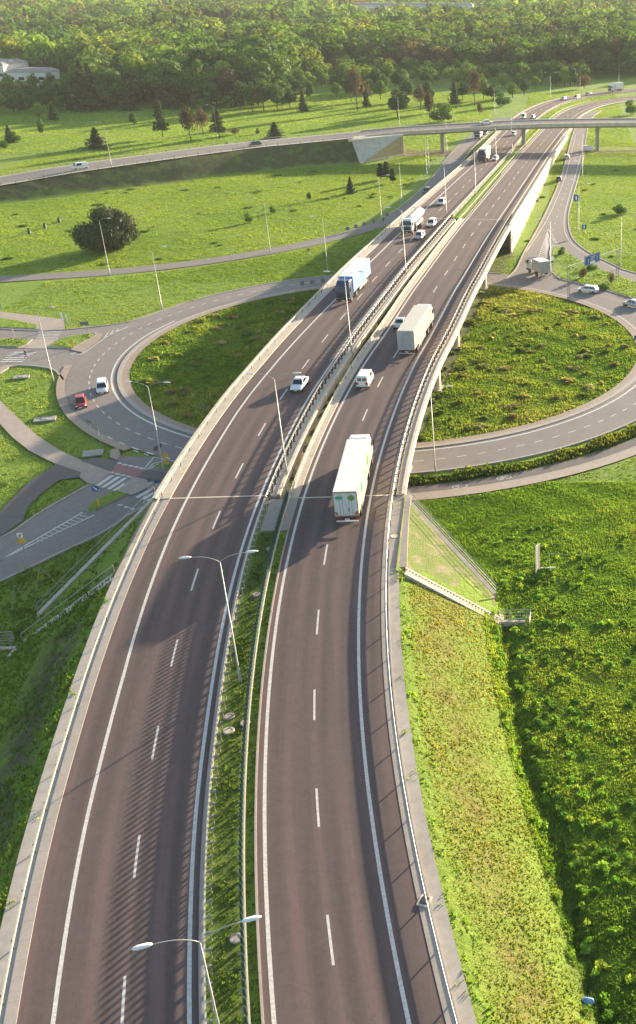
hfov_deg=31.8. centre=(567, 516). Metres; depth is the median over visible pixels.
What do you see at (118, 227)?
round bush
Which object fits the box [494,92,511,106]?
round shrub
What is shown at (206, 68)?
broadleaf tree
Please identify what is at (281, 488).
handrail
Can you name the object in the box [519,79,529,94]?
meadow tree
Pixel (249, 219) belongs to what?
shrub
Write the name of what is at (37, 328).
traffic island
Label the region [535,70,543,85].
broadleaf tree
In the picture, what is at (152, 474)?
cycle path
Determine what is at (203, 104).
round shrub
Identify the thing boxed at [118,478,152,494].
footpath
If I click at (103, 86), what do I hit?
broadleaf tree
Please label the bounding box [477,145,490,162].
articulated lorry
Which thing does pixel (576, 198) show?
street sign
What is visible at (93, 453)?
slab
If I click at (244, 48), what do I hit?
broadleaf tree
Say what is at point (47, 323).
footpath
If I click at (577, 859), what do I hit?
weeds
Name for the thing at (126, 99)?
spruce tree
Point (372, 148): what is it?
abutment
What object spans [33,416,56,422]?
slab
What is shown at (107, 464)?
cycle path
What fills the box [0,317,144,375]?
street
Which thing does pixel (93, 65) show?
broadleaf tree
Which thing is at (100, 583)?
stairs
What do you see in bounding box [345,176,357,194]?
young conifer
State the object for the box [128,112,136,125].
young tree
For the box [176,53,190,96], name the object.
broadleaf tree
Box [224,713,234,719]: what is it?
manhole
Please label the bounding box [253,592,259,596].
manhole
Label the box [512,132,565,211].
guardrail
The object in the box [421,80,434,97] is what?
meadow tree
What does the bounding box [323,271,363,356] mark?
street lamp
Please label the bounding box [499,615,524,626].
culvert head
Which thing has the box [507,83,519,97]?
meadow tree
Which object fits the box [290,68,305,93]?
broadleaf tree
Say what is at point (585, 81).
round shrub
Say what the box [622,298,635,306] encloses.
car
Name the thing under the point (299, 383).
car
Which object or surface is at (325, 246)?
street lamp
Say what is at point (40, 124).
young tree
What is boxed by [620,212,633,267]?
street lamp
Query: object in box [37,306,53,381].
street lamp
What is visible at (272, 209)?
shrub
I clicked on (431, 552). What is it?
bare slope
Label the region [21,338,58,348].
footpath
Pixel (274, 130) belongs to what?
young conifer
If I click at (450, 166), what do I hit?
slip road
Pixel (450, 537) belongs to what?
handrail
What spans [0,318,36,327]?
island grass
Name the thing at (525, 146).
median strip
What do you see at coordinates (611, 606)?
grass
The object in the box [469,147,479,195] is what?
street lamp
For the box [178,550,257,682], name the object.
street lamp
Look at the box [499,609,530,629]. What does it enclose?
railing
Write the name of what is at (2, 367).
footpath
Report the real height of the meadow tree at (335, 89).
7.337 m
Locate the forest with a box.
[0,0,635,92]
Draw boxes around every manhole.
[223,727,234,734]
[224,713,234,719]
[229,932,240,943]
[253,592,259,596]
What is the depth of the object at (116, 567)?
111.59 m
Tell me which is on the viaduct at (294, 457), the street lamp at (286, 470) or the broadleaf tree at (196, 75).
the street lamp at (286, 470)
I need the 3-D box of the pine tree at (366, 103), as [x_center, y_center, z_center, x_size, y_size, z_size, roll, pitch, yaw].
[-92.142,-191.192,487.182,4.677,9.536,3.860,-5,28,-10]
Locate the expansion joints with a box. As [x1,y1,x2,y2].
[170,218,504,498]
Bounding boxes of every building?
[0,59,27,80]
[5,67,59,85]
[339,8,389,10]
[353,3,473,10]
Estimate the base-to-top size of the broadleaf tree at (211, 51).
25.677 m
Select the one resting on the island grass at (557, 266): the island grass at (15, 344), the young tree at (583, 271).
the young tree at (583, 271)
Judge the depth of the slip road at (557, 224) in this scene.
268.41 m
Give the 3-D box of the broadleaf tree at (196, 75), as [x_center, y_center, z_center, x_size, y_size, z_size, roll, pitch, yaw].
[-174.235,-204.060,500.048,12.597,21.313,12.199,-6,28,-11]
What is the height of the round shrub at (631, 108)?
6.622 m
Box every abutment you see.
[348,133,404,162]
[441,232,509,246]
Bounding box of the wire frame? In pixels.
[549,553,565,567]
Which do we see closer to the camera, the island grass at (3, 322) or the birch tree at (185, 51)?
the island grass at (3, 322)
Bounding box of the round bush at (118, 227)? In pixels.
[68,205,140,250]
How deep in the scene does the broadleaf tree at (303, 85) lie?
547.53 m
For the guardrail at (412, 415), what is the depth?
153.15 m
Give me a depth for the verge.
133.92 m
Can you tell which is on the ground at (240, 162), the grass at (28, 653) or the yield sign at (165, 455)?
the grass at (28, 653)
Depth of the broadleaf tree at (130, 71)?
500.25 m
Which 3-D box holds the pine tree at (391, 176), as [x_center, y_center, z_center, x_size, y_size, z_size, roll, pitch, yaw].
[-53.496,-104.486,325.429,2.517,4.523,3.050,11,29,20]
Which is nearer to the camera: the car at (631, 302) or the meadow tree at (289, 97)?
the car at (631, 302)
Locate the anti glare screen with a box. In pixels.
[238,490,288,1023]
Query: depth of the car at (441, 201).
267.98 m
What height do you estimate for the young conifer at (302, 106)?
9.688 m
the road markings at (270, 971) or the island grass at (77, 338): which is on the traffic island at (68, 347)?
the island grass at (77, 338)
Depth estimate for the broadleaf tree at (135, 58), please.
505.98 m
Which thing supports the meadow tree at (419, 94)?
on the ground at (240, 162)
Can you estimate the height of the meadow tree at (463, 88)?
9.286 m
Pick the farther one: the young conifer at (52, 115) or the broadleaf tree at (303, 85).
the broadleaf tree at (303, 85)
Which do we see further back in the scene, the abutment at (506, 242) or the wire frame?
the abutment at (506, 242)
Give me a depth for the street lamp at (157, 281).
204.31 m
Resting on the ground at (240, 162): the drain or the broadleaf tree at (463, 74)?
the broadleaf tree at (463, 74)
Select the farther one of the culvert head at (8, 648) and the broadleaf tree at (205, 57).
the broadleaf tree at (205, 57)
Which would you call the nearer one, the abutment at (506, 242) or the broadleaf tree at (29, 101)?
the abutment at (506, 242)
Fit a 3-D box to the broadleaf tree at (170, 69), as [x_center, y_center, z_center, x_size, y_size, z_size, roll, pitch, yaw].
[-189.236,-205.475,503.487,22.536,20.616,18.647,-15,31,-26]
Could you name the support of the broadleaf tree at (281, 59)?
on the ground at (240, 162)
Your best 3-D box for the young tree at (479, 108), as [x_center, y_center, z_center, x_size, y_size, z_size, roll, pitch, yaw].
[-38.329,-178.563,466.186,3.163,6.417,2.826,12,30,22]
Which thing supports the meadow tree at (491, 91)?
on the ground at (240, 162)
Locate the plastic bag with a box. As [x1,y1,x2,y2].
[581,997,593,1005]
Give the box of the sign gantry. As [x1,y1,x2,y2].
[567,249,618,297]
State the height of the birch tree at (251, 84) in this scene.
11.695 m
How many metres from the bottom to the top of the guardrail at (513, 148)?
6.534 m
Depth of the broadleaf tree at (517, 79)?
577.67 m
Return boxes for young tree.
[36,118,43,134]
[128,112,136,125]
[477,103,483,112]
[579,267,586,276]
[606,272,613,282]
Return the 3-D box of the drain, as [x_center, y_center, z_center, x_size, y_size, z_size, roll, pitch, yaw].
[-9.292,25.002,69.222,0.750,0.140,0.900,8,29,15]
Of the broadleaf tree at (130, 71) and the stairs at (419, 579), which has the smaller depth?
the stairs at (419, 579)
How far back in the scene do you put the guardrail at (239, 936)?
75.58 m
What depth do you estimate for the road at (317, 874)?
83.19 m
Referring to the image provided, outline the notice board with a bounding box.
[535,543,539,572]
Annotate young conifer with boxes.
[1,125,16,142]
[45,104,58,120]
[263,122,286,139]
[296,90,311,111]
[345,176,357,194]
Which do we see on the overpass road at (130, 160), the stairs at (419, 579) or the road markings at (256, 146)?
the road markings at (256, 146)
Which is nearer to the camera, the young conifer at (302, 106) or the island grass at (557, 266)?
the island grass at (557, 266)
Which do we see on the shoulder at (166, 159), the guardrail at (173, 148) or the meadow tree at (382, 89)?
the guardrail at (173, 148)
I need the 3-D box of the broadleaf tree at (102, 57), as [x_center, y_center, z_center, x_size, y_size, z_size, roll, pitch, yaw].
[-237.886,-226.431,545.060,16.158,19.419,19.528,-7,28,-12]
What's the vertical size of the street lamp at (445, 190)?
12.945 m
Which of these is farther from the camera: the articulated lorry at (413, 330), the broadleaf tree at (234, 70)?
the broadleaf tree at (234, 70)
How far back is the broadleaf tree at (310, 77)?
562.50 m
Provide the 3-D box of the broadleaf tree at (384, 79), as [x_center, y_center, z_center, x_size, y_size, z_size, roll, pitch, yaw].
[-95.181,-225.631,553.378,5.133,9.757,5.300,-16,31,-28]
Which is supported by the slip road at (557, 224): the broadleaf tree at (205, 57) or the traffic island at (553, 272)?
the traffic island at (553, 272)
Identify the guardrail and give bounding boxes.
[0,134,365,183]
[0,497,159,1012]
[1,129,359,173]
[161,215,401,496]
[203,498,268,1023]
[237,497,289,1023]
[265,213,452,500]
[290,214,462,495]
[385,493,456,1023]
[392,212,511,495]
[401,131,496,217]
[453,90,629,212]
[463,95,628,213]
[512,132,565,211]
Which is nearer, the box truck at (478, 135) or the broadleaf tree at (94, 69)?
the box truck at (478, 135)
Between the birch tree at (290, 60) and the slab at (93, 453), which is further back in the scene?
the birch tree at (290, 60)
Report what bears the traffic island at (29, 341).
on the street at (60, 359)
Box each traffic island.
[0,321,38,329]
[0,339,32,347]
[47,334,94,348]
[86,490,128,511]
[549,244,635,298]
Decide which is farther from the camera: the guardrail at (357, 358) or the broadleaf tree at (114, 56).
the broadleaf tree at (114, 56)
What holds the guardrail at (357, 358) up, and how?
on the viaduct at (452, 341)
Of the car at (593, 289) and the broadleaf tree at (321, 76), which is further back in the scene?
the broadleaf tree at (321, 76)
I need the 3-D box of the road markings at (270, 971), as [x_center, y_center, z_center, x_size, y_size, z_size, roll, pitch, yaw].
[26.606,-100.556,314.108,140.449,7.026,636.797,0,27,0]
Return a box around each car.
[73,393,87,408]
[96,377,108,393]
[248,141,261,145]
[290,376,308,390]
[393,317,404,328]
[414,230,424,239]
[423,186,430,192]
[427,217,436,226]
[437,197,446,204]
[479,120,492,123]
[492,155,498,160]
[577,284,599,293]
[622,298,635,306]
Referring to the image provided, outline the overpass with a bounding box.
[361,118,635,152]
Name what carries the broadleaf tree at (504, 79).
on the ground at (240, 162)
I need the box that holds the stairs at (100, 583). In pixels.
[23,573,112,640]
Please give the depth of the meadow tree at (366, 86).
508.92 m
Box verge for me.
[26,480,83,516]
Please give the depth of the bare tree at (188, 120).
395.91 m
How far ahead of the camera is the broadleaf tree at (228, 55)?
525.10 m
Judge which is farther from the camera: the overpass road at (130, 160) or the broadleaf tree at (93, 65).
the broadleaf tree at (93, 65)
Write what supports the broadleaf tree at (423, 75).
on the ground at (240, 162)
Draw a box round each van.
[71,161,88,169]
[356,369,373,387]
[525,257,550,276]
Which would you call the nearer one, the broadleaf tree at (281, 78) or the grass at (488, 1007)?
the grass at (488, 1007)
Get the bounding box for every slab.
[13,374,29,379]
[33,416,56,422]
[82,449,103,457]
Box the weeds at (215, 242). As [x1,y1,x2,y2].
[2,153,635,264]
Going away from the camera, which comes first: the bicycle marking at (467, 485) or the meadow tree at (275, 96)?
the bicycle marking at (467, 485)
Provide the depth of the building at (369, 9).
1082.47 m
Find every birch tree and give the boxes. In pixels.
[141,58,161,100]
[179,46,192,55]
[248,81,255,105]
[277,48,291,74]
[343,65,349,76]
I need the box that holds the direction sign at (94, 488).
[91,485,99,504]
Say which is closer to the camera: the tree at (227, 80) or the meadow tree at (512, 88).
the tree at (227, 80)
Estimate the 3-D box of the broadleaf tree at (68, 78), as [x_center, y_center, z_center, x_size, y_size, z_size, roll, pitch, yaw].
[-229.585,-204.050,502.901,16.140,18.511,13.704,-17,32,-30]
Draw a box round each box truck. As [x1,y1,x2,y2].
[474,131,482,139]
[608,82,623,91]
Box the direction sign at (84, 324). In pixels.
[79,322,88,334]
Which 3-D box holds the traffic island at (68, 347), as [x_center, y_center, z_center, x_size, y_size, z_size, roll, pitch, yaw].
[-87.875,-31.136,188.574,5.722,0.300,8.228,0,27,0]
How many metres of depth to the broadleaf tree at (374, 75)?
559.35 m
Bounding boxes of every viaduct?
[152,218,455,499]
[288,218,514,498]
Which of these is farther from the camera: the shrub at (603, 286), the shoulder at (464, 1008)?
the shrub at (603, 286)
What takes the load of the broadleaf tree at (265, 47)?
on the ground at (240, 162)
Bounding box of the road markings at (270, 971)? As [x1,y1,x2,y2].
[50,89,635,1023]
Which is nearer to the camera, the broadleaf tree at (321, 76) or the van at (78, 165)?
the van at (78, 165)
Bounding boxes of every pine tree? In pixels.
[152,100,169,136]
[208,110,226,137]
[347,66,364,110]
[362,89,371,109]
[376,163,385,178]
[383,161,389,176]
[388,168,396,180]
[467,67,480,105]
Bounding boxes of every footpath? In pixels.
[0,312,64,329]
[0,365,12,370]
[0,401,112,483]
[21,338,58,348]
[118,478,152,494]
[123,446,635,502]
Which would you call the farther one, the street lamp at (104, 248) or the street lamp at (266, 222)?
the street lamp at (266, 222)
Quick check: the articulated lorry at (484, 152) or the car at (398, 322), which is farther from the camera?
the articulated lorry at (484, 152)
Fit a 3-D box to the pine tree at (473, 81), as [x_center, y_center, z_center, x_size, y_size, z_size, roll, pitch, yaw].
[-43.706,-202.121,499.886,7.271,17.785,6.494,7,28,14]
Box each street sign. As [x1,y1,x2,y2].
[153,444,161,463]
[573,195,579,229]
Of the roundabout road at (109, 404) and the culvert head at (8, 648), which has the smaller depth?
the culvert head at (8, 648)
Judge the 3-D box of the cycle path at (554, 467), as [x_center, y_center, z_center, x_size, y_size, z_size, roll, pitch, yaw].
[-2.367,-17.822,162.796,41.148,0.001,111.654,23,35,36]
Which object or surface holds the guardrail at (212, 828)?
on the ground at (240, 162)
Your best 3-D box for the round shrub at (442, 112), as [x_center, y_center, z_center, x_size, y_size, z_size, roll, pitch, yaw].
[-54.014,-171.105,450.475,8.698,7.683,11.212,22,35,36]
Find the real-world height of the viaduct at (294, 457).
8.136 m
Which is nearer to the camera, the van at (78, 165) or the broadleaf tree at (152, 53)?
the van at (78, 165)
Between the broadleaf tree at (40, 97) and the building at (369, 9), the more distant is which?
the building at (369, 9)
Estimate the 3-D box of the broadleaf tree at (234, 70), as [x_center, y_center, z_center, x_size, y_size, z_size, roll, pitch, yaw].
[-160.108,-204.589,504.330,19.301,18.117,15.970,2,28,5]
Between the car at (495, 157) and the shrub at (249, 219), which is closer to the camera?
the shrub at (249, 219)
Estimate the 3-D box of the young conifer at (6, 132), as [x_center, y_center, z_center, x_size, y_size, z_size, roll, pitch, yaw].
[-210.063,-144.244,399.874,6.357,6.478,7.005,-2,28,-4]
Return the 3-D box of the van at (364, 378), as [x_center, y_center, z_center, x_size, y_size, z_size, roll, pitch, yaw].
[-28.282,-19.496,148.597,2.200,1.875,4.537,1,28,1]
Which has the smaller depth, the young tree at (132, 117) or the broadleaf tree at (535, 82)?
the young tree at (132, 117)
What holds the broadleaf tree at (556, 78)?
on the ground at (240, 162)
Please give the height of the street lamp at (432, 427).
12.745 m
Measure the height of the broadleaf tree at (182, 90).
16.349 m
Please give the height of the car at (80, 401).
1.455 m
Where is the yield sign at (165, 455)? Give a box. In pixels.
[162,452,168,469]
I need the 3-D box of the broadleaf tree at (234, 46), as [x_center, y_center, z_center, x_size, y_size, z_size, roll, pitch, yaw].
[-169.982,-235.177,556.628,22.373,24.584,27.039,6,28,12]
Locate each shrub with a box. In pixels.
[0,140,7,147]
[8,131,21,142]
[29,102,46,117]
[196,98,209,109]
[227,127,239,133]
[244,213,253,222]
[269,206,275,212]
[430,104,452,121]
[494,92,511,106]
[558,247,564,253]
[576,74,591,86]
[587,264,596,269]
[597,283,609,289]
[612,204,626,213]
[625,100,635,114]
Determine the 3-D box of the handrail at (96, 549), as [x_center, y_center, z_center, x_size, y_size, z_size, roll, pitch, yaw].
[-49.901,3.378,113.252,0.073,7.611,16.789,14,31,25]
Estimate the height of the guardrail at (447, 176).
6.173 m
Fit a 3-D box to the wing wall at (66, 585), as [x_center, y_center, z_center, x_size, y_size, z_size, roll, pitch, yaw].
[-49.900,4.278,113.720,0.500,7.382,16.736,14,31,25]
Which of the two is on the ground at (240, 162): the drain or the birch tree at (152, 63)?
the birch tree at (152, 63)
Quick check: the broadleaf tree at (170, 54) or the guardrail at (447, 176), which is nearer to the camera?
the guardrail at (447, 176)
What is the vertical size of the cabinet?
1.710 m
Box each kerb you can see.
[0,110,635,581]
[3,88,634,1023]
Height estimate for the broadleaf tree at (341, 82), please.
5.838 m
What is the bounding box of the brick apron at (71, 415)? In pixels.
[56,281,635,459]
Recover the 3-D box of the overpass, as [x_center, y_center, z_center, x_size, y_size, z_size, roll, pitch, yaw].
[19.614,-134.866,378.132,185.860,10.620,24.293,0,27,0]
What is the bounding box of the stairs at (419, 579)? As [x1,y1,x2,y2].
[404,567,498,623]
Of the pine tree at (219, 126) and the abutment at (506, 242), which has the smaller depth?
the abutment at (506, 242)
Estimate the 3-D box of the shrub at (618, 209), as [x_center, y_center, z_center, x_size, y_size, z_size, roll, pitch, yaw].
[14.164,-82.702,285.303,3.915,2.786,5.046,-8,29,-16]
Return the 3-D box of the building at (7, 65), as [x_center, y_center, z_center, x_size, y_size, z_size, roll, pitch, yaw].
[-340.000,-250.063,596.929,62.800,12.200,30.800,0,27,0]
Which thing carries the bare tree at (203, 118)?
on the ground at (240, 162)
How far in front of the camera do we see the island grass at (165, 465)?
141.38 m
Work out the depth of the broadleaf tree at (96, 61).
521.07 m
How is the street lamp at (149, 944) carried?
on the ground at (240, 162)
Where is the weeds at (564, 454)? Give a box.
[408,423,635,485]
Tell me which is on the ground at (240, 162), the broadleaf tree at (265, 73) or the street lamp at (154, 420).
the broadleaf tree at (265, 73)
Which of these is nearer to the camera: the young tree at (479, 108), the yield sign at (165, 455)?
the yield sign at (165, 455)
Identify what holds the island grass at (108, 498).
on the traffic island at (87, 510)
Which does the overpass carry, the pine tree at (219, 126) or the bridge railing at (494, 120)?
the bridge railing at (494, 120)
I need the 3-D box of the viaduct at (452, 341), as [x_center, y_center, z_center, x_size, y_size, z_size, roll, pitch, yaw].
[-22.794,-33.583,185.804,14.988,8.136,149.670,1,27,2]
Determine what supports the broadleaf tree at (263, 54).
on the ground at (240, 162)
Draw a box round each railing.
[0,631,14,648]
[363,116,623,128]
[370,120,635,132]
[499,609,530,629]
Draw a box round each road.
[0,117,510,281]
[0,119,635,184]
[16,88,635,1023]
[65,273,635,474]
[257,96,635,1023]
[512,111,635,299]
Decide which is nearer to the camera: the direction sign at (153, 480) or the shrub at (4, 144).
the direction sign at (153, 480)
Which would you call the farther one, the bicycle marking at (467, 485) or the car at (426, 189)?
the car at (426, 189)
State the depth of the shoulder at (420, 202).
320.24 m
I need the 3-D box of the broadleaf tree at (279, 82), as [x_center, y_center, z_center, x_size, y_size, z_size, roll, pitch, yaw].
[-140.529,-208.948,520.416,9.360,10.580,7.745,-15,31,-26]
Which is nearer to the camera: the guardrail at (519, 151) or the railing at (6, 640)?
the railing at (6, 640)
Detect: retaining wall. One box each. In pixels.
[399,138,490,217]
[509,135,567,252]
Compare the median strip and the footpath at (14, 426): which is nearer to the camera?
the footpath at (14, 426)
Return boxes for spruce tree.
[61,60,112,111]
[80,127,110,149]
[83,63,116,105]
[117,74,138,110]
[164,87,183,109]
[445,76,462,103]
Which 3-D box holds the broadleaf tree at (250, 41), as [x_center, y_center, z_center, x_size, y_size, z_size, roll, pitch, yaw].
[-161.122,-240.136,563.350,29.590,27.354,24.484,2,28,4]
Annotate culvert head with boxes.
[0,646,18,656]
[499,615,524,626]
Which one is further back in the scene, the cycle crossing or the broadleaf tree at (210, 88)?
the broadleaf tree at (210, 88)
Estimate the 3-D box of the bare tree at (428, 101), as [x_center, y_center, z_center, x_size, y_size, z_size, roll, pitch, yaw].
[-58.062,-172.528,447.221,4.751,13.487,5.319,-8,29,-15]
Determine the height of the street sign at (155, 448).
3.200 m
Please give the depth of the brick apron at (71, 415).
165.01 m
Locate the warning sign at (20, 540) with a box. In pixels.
[16,533,25,557]
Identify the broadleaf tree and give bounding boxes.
[0,81,10,93]
[3,96,19,111]
[6,82,20,92]
[21,95,40,113]
[33,91,49,104]
[62,65,83,92]
[72,61,102,69]
[80,57,111,68]
[91,68,99,97]
[92,68,129,109]
[96,55,114,65]
[108,68,128,106]
[112,51,150,102]
[112,52,123,64]
[115,62,143,101]
[122,51,147,93]
[143,59,183,92]
[146,51,164,60]
[162,49,182,60]
[173,70,192,104]
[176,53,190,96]
[180,47,216,69]
[183,59,207,97]
[186,44,232,97]
[199,70,223,107]
[200,63,211,104]
[212,60,231,95]
[216,65,247,104]
[219,48,240,89]
[227,43,251,50]
[234,56,274,87]
[237,36,288,65]
[237,45,253,56]
[241,46,289,77]
[253,40,286,64]
[253,42,278,60]
[271,75,290,88]
[272,53,287,77]
[272,79,288,90]
[289,79,301,92]
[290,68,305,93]
[294,75,311,89]
[304,71,316,83]
[312,67,328,86]
[328,75,339,85]
[338,79,344,89]
[363,67,372,84]
[364,79,373,93]
[366,67,380,83]
[381,74,388,88]
[386,89,410,116]
[389,68,408,86]
[419,68,432,80]
[451,68,458,84]
[455,68,470,82]
[457,62,471,85]
[499,73,507,87]
[509,63,525,85]
[513,72,521,87]
[529,76,540,85]
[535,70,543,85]
[551,72,560,86]
[559,66,571,85]
[567,67,578,85]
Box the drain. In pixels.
[416,894,432,907]
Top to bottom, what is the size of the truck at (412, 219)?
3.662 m
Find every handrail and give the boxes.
[20,565,114,639]
[36,487,155,614]
[271,483,293,492]
[405,486,496,595]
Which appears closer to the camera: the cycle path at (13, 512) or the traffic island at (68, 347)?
the cycle path at (13, 512)
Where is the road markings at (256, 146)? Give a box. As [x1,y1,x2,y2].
[1,120,614,182]
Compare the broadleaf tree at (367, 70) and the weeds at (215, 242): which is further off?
the broadleaf tree at (367, 70)
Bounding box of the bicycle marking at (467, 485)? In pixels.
[452,475,508,488]
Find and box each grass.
[0,92,634,154]
[0,154,436,281]
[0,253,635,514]
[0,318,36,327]
[0,339,29,346]
[0,511,143,909]
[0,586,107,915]
[50,334,92,346]
[87,490,125,509]
[128,285,635,441]
[156,462,171,468]
[213,532,284,1023]
[391,568,499,1023]
[408,580,597,1023]
[414,481,635,1023]
[548,142,635,272]
[552,246,635,296]
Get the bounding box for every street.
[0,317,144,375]
[0,455,174,579]
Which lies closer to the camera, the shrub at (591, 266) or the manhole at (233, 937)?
the manhole at (233, 937)
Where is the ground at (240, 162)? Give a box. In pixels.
[0,60,635,1023]
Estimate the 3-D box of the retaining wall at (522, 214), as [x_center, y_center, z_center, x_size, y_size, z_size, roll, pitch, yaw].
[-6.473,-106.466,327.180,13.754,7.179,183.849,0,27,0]
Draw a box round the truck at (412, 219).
[400,207,424,233]
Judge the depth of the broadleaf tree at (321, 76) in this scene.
577.82 m
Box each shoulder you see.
[0,131,360,184]
[0,542,476,1023]
[402,88,630,218]
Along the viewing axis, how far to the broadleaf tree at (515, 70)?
584.78 m
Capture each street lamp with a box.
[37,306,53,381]
[99,218,110,274]
[124,381,170,469]
[131,915,261,1023]
[151,246,162,308]
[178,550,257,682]
[246,372,300,474]
[254,198,270,251]
[311,216,328,273]
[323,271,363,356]
[385,207,416,274]
[430,385,451,472]
[432,160,448,213]
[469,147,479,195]
[582,138,585,178]
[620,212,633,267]
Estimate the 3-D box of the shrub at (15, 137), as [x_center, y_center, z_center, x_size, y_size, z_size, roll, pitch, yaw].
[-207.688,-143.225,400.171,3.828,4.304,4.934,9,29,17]
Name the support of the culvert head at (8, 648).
on the ground at (240, 162)
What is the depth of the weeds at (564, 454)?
141.88 m
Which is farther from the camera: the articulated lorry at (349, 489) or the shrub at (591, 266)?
the shrub at (591, 266)
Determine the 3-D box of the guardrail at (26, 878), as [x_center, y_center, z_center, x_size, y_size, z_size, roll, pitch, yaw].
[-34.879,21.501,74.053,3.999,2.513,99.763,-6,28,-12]
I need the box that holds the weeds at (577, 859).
[485,524,635,1023]
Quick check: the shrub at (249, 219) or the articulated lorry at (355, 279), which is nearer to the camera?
the articulated lorry at (355, 279)
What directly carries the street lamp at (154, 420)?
on the traffic island
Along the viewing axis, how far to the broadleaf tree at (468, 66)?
582.20 m
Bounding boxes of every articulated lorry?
[332,434,373,521]
[334,258,370,301]
[397,304,434,353]
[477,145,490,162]
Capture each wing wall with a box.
[37,498,152,616]
[402,495,496,598]
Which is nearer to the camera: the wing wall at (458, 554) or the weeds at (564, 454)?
the wing wall at (458, 554)
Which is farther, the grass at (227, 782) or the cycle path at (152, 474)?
the cycle path at (152, 474)
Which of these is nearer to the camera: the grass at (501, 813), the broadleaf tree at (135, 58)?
the grass at (501, 813)
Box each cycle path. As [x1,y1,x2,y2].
[0,464,80,535]
[82,458,118,470]
[138,469,166,481]
[160,438,635,495]
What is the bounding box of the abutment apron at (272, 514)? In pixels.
[130,495,410,569]
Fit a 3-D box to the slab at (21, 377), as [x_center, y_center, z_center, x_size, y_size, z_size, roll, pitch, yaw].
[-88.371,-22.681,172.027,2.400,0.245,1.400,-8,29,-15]
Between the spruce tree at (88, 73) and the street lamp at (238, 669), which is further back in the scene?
the spruce tree at (88, 73)
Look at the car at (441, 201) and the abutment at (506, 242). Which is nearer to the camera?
the abutment at (506, 242)
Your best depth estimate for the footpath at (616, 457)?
137.32 m
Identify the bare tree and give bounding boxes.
[178,105,198,141]
[194,107,209,135]
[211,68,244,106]
[423,90,434,120]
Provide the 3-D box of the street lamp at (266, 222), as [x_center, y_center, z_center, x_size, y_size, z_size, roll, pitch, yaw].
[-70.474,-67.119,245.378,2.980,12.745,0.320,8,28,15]
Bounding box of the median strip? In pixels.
[501,102,590,173]
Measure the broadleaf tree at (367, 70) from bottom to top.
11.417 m
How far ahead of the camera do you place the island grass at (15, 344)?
187.47 m
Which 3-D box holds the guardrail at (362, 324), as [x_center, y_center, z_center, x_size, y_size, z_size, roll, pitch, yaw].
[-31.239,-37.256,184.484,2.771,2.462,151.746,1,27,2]
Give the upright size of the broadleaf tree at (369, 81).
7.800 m
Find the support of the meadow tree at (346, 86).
on the ground at (240, 162)
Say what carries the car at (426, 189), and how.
on the slip road at (450, 166)
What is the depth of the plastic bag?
68.17 m
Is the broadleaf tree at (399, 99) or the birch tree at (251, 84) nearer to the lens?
the broadleaf tree at (399, 99)
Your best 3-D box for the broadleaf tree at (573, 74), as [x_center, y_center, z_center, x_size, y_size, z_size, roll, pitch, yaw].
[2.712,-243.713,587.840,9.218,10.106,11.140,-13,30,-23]
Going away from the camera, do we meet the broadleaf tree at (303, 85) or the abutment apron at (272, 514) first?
the abutment apron at (272, 514)
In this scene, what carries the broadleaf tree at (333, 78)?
on the ground at (240, 162)
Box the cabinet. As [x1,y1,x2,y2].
[584,145,592,150]
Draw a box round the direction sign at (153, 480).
[147,478,158,491]
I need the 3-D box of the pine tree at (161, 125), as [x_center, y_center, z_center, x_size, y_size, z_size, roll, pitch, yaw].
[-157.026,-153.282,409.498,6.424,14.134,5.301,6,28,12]
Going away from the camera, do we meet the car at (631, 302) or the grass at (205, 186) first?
the car at (631, 302)
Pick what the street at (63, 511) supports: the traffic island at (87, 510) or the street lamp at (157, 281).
the traffic island at (87, 510)
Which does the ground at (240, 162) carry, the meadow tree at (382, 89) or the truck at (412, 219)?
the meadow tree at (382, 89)
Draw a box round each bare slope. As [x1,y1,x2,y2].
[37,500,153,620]
[396,499,496,614]
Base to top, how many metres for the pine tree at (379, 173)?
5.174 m
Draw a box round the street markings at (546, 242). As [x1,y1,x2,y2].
[0,120,635,560]
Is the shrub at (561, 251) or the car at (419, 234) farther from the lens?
the shrub at (561, 251)
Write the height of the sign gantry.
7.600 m
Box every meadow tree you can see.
[230,80,247,109]
[243,86,259,110]
[254,78,270,109]
[267,82,283,110]
[282,87,297,108]
[305,82,313,100]
[331,82,341,96]
[343,72,356,100]
[359,80,370,96]
[371,80,387,99]
[399,79,413,95]
[412,84,425,110]
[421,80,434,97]
[457,81,469,99]
[478,77,489,99]
[483,84,499,100]
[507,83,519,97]
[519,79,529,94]
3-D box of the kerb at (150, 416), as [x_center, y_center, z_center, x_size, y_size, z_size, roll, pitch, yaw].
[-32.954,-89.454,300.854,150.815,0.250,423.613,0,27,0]
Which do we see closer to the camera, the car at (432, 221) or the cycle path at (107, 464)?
the cycle path at (107, 464)
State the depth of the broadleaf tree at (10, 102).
476.98 m
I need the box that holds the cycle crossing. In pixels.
[111,464,144,476]

